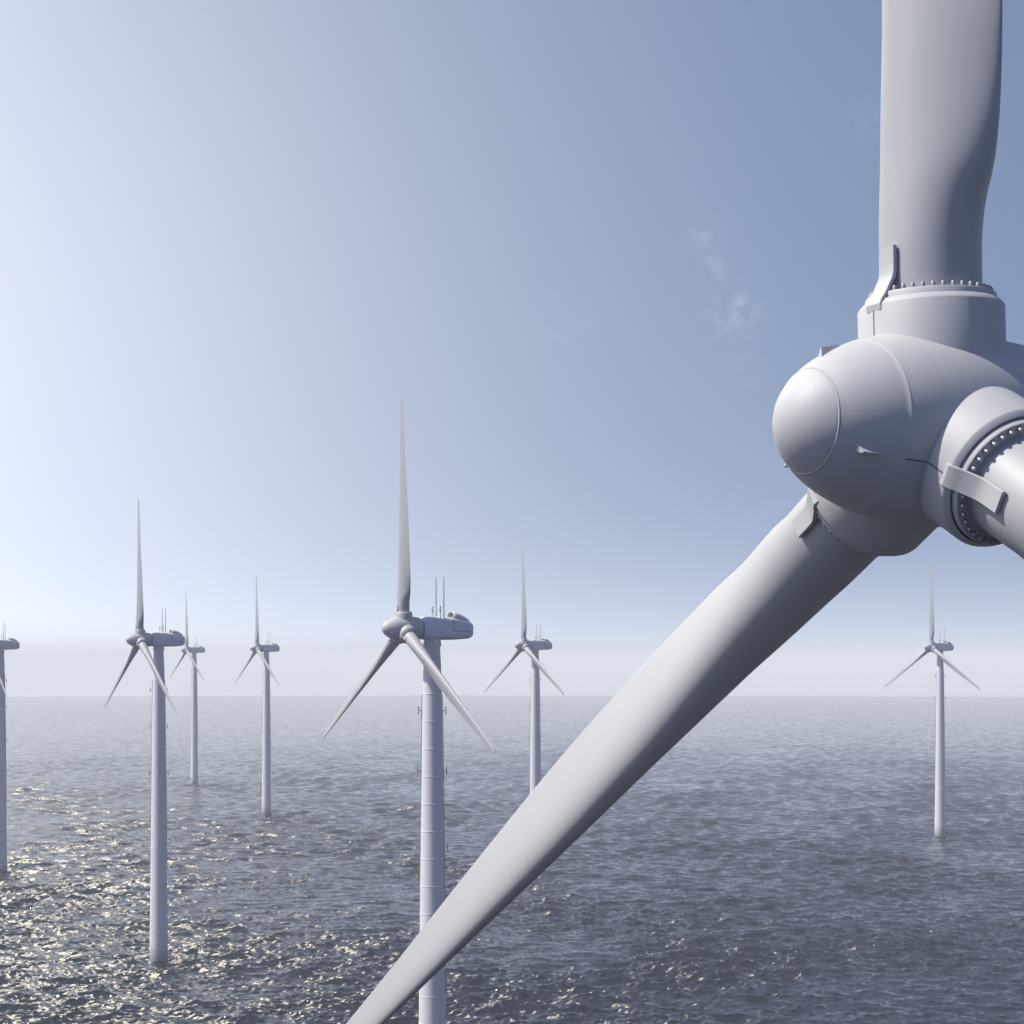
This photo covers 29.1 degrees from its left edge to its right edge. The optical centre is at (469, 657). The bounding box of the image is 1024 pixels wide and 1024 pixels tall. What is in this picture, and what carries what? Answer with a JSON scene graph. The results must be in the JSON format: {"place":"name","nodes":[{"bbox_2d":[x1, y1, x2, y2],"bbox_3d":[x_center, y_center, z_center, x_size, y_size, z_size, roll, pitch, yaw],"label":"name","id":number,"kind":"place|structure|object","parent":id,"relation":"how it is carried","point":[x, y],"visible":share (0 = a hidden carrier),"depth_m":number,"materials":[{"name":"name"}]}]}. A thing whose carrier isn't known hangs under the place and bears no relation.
{"place":"outdoors","nodes":[
{"label":"outdoors","id":0,"kind":"place"},
{"bbox_2d":[0,695,1023,1023],"bbox_3d":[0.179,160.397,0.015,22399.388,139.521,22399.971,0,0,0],"label":"sea","id":1,"kind":"structure","parent":0,"point":[760,861],"depth_m":870.63,"materials":[{"name":"grey liquid"}]},
{"bbox_2d":[0,632,19,870],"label":"wind turbine","id":2,"kind":"object","parent":1,"relation":"in","point":[10,643],"visible":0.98,"depth_m":850.80,"materials":[{"name":"paint"}]},
{"bbox_2d":[104,499,184,961],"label":"wind turbine","id":3,"kind":"object","parent":1,"relation":"in","point":[141,639],"visible":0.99,"depth_m":604.39,"materials":[{"name":"paint"}]},
{"bbox_2d":[169,595,204,782],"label":"wind turbine","id":4,"kind":"object","parent":1,"relation":"in","point":[188,650],"visible":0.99,"depth_m":1458.11,"materials":[{"name":"paint"}]},
{"bbox_2d":[234,576,279,814],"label":"wind turbine","id":5,"kind":"object","parent":1,"relation":"in","point":[258,648],"visible":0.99,"depth_m":1173.54,"materials":[{"name":"paint"}]},
{"bbox_2d":[323,398,494,1023],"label":"wind turbine","id":6,"kind":"object","parent":1,"relation":"in","point":[402,625],"visible":0.98,"depth_m":368.98,"materials":[{"name":"paint"}]},
{"bbox_2d":[484,549,563,794],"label":"wind turbine","id":7,"kind":"object","parent":1,"relation":"in","point":[524,644],"visible":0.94,"depth_m":881.61,"materials":[{"name":"paint"}]},
{"bbox_2d":[346,0,1023,1023],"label":"wind turbine","id":8,"kind":"object","parent":1,"relation":"in","point":[898,426],"visible":1,"depth_m":45.85,"materials":[{"name":"paint"}]},
{"bbox_2d":[884,565,979,835],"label":"wind turbine","id":9,"kind":"object","parent":1,"relation":"in","point":[937,649],"visible":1,"depth_m":1030.29,"materials":[{"name":"paint"}]},
{"bbox_2d":[0,0,1023,696],"label":"sky","id":10,"kind":"structure","parent":0,"point":[589,251],"materials":[{"name":"blue"}]}
]}

